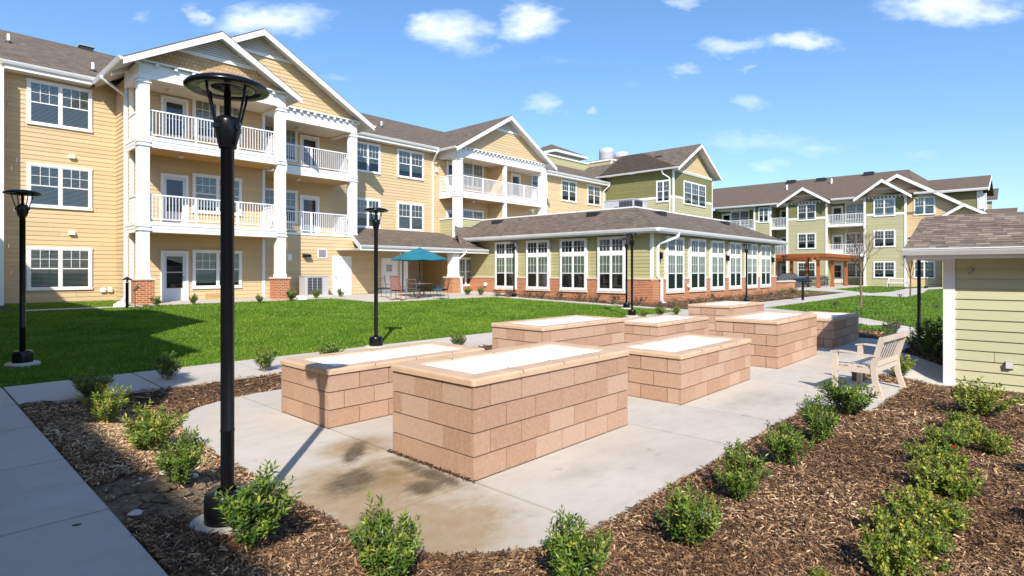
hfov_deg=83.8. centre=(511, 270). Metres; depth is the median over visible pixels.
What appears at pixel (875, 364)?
garden bench
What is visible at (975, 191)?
hilltop wing
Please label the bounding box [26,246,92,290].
window
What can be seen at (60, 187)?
window
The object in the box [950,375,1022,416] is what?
rose bush
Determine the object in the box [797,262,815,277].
window
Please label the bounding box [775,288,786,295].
shrub
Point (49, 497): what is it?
walkway
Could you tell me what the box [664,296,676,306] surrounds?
shrub
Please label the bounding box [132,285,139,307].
spotlight stake
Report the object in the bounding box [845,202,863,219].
window
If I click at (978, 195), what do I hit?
window
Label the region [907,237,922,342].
street lamp
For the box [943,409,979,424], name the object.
shrub
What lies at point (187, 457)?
shrub
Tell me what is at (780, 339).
raised planter
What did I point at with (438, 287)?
patio chair
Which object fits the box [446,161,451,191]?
door
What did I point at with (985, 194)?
window
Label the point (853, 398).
shrub
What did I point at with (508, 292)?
shrub
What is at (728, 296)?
shrub
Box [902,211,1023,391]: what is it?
garden shed
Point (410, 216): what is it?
window
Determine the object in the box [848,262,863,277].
window
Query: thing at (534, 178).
window
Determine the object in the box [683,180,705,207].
window
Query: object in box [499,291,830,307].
mulch chips
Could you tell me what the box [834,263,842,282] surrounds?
door
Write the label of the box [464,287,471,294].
shrub
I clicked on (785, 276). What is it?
covered grill
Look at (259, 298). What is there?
shrub
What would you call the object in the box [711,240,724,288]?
window
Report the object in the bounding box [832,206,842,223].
door
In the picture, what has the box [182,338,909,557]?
patio
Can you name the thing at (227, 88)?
street lamp
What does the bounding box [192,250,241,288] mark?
window
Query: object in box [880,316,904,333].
shrub
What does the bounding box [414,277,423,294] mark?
patio chair
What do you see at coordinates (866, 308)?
grass
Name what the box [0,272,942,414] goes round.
lawn
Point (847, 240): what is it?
window
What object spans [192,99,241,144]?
window
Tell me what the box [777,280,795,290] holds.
brick wall
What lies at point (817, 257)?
cedar pergola
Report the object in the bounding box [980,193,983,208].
window
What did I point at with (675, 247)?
window
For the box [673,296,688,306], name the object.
shrub
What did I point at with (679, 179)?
apartment building
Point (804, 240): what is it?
window
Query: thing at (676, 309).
shrub
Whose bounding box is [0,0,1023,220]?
sky
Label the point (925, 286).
street lamp
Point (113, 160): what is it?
apartment building
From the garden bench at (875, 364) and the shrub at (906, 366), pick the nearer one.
the garden bench at (875, 364)
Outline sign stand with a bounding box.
[794,278,811,299]
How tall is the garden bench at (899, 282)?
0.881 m
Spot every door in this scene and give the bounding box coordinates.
[160,95,188,141]
[160,173,188,222]
[160,250,188,300]
[300,134,319,168]
[300,195,319,233]
[332,256,350,294]
[381,258,397,292]
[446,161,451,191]
[446,210,451,231]
[511,173,520,198]
[722,213,730,221]
[780,210,785,226]
[780,237,785,253]
[780,264,785,273]
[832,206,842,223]
[832,235,842,253]
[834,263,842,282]
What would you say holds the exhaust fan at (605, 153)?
on the apartment building at (679, 179)
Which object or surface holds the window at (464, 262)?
in the apartment building at (113, 160)
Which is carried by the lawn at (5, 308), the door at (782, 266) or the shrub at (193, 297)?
the shrub at (193, 297)
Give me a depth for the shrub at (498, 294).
30.58 m
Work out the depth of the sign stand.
30.79 m
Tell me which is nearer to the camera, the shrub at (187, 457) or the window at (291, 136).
the shrub at (187, 457)
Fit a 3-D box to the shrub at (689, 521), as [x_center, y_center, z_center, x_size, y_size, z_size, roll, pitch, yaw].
[1.156,1.588,3.700,0.405,0.438,0.473,0,0,42]
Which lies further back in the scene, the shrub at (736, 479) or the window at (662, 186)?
the window at (662, 186)
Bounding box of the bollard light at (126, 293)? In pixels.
[122,277,131,307]
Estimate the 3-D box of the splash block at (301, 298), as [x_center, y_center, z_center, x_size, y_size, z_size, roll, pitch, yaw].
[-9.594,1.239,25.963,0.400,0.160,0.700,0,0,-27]
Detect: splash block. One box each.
[113,301,124,305]
[296,296,306,299]
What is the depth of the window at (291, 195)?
30.35 m
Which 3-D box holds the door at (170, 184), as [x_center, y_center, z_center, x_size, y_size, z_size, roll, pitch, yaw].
[-14.340,-2.985,24.286,0.101,2.210,1.061,0,0,43]
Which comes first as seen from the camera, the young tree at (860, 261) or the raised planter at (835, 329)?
the raised planter at (835, 329)
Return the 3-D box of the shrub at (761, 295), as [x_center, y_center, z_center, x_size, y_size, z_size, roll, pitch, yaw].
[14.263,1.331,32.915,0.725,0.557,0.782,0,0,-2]
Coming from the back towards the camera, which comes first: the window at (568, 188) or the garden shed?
the window at (568, 188)
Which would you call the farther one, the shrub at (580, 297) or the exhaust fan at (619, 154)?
the exhaust fan at (619, 154)
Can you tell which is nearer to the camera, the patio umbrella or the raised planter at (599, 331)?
the raised planter at (599, 331)
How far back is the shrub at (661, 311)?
20.26 m
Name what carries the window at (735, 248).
in the sunroom
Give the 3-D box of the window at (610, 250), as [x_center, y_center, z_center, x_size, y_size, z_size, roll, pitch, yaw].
[4.983,-0.330,28.764,1.644,2.740,0.070,0,0,43]
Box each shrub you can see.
[65,366,115,400]
[75,382,131,422]
[118,398,191,452]
[150,295,160,305]
[150,351,182,379]
[153,424,208,486]
[189,293,198,303]
[209,459,301,547]
[252,346,278,371]
[255,293,263,302]
[286,288,295,300]
[312,289,321,297]
[315,340,344,353]
[336,288,344,296]
[346,490,422,575]
[450,330,466,344]
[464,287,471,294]
[478,286,484,294]
[493,289,501,295]
[505,289,512,296]
[519,290,532,297]
[535,290,545,298]
[541,504,613,575]
[572,293,584,301]
[589,293,599,302]
[609,294,620,303]
[633,296,646,304]
[640,308,648,316]
[653,300,663,308]
[653,306,666,314]
[654,476,725,547]
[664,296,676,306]
[670,306,680,314]
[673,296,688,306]
[687,298,699,303]
[695,294,708,302]
[704,293,716,301]
[714,437,771,501]
[723,292,736,300]
[753,290,764,297]
[762,291,776,298]
[764,420,817,465]
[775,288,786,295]
[796,393,842,444]
[813,375,879,414]
[855,522,953,575]
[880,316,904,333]
[887,354,917,376]
[897,333,930,351]
[906,316,942,360]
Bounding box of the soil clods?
[72,468,253,525]
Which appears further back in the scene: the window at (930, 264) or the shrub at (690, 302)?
the window at (930, 264)
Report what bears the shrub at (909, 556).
on the mulch bed
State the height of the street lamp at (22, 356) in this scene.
3.080 m
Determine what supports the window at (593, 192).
in the apartment building at (113, 160)
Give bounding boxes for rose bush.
[808,565,830,575]
[855,501,950,545]
[880,482,951,517]
[891,515,959,562]
[900,433,962,465]
[903,452,984,493]
[904,491,974,531]
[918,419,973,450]
[925,451,983,474]
[940,472,984,500]
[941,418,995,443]
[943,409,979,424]
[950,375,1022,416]
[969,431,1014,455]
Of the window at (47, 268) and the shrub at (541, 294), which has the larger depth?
the shrub at (541, 294)
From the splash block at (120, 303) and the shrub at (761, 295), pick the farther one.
the shrub at (761, 295)
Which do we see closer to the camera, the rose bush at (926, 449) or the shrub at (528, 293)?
the rose bush at (926, 449)
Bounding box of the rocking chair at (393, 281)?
[388,276,407,299]
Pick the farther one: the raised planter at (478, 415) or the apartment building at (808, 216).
the apartment building at (808, 216)
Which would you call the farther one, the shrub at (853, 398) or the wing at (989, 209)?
the wing at (989, 209)
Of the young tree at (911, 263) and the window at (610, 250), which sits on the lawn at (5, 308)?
the young tree at (911, 263)
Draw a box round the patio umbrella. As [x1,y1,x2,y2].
[391,247,446,297]
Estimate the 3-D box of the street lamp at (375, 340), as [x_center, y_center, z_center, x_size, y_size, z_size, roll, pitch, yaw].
[-2.875,0.210,12.073,0.516,3.080,0.516,0,0,-31]
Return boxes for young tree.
[839,220,883,315]
[896,243,924,298]
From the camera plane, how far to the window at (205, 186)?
25.30 m
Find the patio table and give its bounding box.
[408,283,431,297]
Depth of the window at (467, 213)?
40.18 m
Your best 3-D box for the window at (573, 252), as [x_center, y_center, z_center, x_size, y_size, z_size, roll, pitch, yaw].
[3.239,-0.330,30.384,1.764,2.740,0.070,0,0,43]
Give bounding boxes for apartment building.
[0,28,610,304]
[545,144,722,217]
[713,169,987,286]
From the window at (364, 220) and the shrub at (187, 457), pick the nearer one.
the shrub at (187, 457)
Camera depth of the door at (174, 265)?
24.29 m
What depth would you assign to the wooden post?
9.28 m
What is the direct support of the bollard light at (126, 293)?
on the lawn at (5, 308)
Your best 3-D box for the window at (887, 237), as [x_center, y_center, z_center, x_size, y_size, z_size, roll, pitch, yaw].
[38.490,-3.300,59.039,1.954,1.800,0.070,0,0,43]
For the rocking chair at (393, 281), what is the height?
1.132 m
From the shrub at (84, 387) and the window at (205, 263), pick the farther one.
the window at (205, 263)
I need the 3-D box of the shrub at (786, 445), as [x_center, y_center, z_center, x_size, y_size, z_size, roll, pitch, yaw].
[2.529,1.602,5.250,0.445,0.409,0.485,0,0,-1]
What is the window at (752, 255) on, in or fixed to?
in the sunroom
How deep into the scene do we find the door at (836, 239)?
63.86 m
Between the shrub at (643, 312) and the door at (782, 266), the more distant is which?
the door at (782, 266)
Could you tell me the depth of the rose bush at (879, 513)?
3.76 m
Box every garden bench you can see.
[830,331,908,399]
[887,278,908,286]
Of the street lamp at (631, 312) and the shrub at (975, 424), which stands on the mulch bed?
the shrub at (975, 424)
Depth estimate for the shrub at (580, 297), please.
27.66 m
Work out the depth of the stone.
3.76 m
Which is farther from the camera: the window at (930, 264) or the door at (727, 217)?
the door at (727, 217)
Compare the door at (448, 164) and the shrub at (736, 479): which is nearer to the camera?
the shrub at (736, 479)
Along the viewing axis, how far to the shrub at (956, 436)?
5.64 m
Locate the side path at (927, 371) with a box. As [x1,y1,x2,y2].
[866,353,1023,393]
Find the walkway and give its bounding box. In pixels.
[0,293,867,575]
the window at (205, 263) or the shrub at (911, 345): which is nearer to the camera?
the shrub at (911, 345)
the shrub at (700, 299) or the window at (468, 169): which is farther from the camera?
the window at (468, 169)
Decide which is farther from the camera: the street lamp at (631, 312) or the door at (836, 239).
the door at (836, 239)
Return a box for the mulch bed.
[18,292,1023,575]
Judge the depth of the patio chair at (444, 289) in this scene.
27.48 m
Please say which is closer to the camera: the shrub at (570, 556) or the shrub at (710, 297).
the shrub at (570, 556)
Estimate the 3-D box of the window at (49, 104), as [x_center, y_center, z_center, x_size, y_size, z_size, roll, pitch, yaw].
[-18.422,-6.700,23.294,0.070,1.800,2.144,0,0,43]
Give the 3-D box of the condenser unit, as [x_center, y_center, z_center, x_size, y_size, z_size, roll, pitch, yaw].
[-9.757,0.800,28.137,0.900,1.080,1.500,0,0,43]
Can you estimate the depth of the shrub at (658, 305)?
23.56 m
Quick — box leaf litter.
[387,449,475,482]
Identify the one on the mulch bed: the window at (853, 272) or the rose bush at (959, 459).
the rose bush at (959, 459)
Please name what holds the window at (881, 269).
in the apartment building at (808, 216)
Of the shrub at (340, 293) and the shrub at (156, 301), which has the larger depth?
the shrub at (340, 293)
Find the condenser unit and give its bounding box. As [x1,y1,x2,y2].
[295,276,332,296]
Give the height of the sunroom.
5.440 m
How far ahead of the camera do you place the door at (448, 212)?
38.54 m
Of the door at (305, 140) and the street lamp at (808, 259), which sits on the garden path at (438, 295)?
the street lamp at (808, 259)
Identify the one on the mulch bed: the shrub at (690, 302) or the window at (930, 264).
the shrub at (690, 302)
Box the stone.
[127,509,142,516]
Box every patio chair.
[378,278,390,296]
[406,279,419,298]
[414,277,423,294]
[430,278,444,295]
[433,279,449,298]
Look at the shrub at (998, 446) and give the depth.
5.52 m
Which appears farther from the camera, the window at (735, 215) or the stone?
the window at (735, 215)
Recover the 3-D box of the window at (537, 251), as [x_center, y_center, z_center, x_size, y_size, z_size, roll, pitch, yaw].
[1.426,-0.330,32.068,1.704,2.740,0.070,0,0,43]
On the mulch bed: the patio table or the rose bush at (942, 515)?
the rose bush at (942, 515)
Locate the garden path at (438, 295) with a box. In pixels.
[26,284,942,338]
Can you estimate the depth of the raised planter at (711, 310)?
15.33 m
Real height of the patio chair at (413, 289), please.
0.939 m
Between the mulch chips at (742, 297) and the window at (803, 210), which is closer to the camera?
the mulch chips at (742, 297)
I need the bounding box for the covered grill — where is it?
[777,273,799,287]
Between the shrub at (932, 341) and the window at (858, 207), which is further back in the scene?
the window at (858, 207)
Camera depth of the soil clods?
4.17 m
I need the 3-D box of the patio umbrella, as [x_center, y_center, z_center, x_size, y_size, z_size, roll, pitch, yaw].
[-4.578,0.091,28.277,2.550,2.520,2.550,0,0,9]
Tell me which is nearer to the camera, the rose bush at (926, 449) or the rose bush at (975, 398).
the rose bush at (926, 449)
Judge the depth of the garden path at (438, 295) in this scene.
28.14 m
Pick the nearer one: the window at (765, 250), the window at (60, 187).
the window at (60, 187)
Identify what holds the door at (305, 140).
in the apartment building at (113, 160)
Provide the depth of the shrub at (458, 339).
12.05 m
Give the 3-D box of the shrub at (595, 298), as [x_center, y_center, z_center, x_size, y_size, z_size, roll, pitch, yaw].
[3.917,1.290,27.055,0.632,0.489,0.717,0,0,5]
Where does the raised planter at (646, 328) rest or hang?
on the patio
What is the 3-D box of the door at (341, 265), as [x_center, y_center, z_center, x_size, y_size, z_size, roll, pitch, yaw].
[-8.944,0.310,30.093,0.101,2.140,1.089,0,0,43]
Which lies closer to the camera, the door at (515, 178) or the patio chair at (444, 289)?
the patio chair at (444, 289)
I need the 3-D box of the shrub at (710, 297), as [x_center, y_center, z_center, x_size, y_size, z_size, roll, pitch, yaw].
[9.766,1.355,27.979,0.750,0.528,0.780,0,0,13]
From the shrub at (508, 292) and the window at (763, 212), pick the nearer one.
the shrub at (508, 292)
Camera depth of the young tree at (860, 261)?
21.45 m
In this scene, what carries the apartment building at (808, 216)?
on the lawn at (5, 308)
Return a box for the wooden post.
[851,372,864,381]
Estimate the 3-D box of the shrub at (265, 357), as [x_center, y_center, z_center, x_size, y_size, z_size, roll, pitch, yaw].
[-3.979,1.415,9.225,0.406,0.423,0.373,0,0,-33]
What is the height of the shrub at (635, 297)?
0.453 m
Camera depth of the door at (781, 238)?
67.76 m
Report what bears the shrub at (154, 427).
on the mulch bed
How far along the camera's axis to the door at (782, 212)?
67.83 m
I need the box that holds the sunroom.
[452,206,788,303]
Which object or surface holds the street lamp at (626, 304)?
on the lawn at (5, 308)
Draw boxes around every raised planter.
[280,341,484,427]
[391,341,628,480]
[491,315,624,348]
[608,333,750,403]
[624,314,708,343]
[688,301,764,335]
[715,311,817,368]
[803,311,858,347]
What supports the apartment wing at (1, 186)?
on the lawn at (5, 308)
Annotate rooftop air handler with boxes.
[603,198,647,208]
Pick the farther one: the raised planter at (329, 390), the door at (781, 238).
the door at (781, 238)
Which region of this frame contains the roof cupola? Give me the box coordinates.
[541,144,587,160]
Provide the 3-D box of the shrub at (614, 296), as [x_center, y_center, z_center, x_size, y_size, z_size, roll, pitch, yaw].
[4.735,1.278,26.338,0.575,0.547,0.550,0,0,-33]
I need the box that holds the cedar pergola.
[775,253,858,287]
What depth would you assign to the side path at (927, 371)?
10.92 m
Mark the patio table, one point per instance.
(420, 291)
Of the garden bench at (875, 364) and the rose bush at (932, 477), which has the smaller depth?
the rose bush at (932, 477)
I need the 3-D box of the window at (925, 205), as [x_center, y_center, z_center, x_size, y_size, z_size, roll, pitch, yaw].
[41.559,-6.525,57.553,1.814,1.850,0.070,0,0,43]
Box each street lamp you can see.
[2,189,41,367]
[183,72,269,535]
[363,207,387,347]
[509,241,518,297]
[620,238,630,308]
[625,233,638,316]
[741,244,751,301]
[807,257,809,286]
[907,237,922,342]
[924,261,928,288]
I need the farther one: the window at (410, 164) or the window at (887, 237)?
the window at (887, 237)
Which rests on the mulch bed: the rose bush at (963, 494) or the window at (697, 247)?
the rose bush at (963, 494)
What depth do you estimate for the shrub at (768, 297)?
31.98 m
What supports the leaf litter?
on the patio
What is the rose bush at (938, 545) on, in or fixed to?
on the mulch bed
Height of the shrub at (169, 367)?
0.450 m
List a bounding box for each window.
[26,78,92,132]
[26,162,92,210]
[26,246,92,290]
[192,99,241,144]
[192,173,241,215]
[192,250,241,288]
[265,126,297,162]
[265,187,297,223]
[357,140,380,174]
[357,197,380,228]
[397,148,423,180]
[397,202,423,231]
[459,257,470,285]
[463,163,483,188]
[463,209,483,218]
[495,241,516,287]
[526,240,549,288]
[531,175,547,198]
[559,238,586,289]
[561,179,576,202]
[587,184,600,206]
[597,236,624,291]
[656,179,670,202]
[666,236,684,291]
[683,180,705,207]
[690,238,706,289]
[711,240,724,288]
[729,242,741,287]
[731,210,749,225]
[746,243,757,286]
[758,207,768,222]
[760,245,770,285]
[797,203,815,220]
[797,233,815,248]
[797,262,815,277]
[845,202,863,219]
[845,232,863,248]
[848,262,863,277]
[873,198,895,216]
[873,229,895,247]
[873,261,895,277]
[913,196,935,215]
[913,261,935,278]
[977,193,980,208]
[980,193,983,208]
[984,193,986,208]
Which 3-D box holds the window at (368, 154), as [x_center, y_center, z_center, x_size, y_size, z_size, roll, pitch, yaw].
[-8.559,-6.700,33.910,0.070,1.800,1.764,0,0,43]
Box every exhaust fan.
[599,148,613,177]
[614,151,628,156]
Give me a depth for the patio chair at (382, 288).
27.75 m
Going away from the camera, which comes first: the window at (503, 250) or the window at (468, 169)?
the window at (503, 250)
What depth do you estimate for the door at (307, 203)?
31.20 m
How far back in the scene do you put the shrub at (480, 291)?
31.18 m
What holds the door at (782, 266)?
in the apartment building at (808, 216)
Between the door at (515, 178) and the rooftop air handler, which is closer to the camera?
the rooftop air handler
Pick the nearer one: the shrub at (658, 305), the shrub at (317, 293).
the shrub at (658, 305)
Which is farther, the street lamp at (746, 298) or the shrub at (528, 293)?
the shrub at (528, 293)
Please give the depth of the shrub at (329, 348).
10.14 m
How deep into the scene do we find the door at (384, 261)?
32.21 m
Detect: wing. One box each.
[0,62,3,305]
[927,175,993,209]
[983,188,1017,212]
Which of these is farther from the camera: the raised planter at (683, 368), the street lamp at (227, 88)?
the raised planter at (683, 368)
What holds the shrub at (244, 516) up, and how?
on the mulch bed
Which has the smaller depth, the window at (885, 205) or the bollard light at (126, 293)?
the bollard light at (126, 293)
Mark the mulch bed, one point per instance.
(148, 480)
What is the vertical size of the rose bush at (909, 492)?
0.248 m
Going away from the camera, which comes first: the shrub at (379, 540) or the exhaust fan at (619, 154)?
the shrub at (379, 540)
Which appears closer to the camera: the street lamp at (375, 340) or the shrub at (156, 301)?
the street lamp at (375, 340)
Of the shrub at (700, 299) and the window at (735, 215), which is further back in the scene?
the window at (735, 215)
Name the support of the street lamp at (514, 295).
on the garden path at (438, 295)
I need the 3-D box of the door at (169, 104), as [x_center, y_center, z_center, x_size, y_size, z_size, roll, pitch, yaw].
[-14.340,-6.255,24.286,0.101,2.210,1.061,0,0,43]
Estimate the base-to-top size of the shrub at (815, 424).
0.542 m
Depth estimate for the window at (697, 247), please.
30.67 m
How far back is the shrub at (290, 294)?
25.17 m
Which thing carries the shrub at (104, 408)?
on the mulch bed
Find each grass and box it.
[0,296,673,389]
[532,286,942,340]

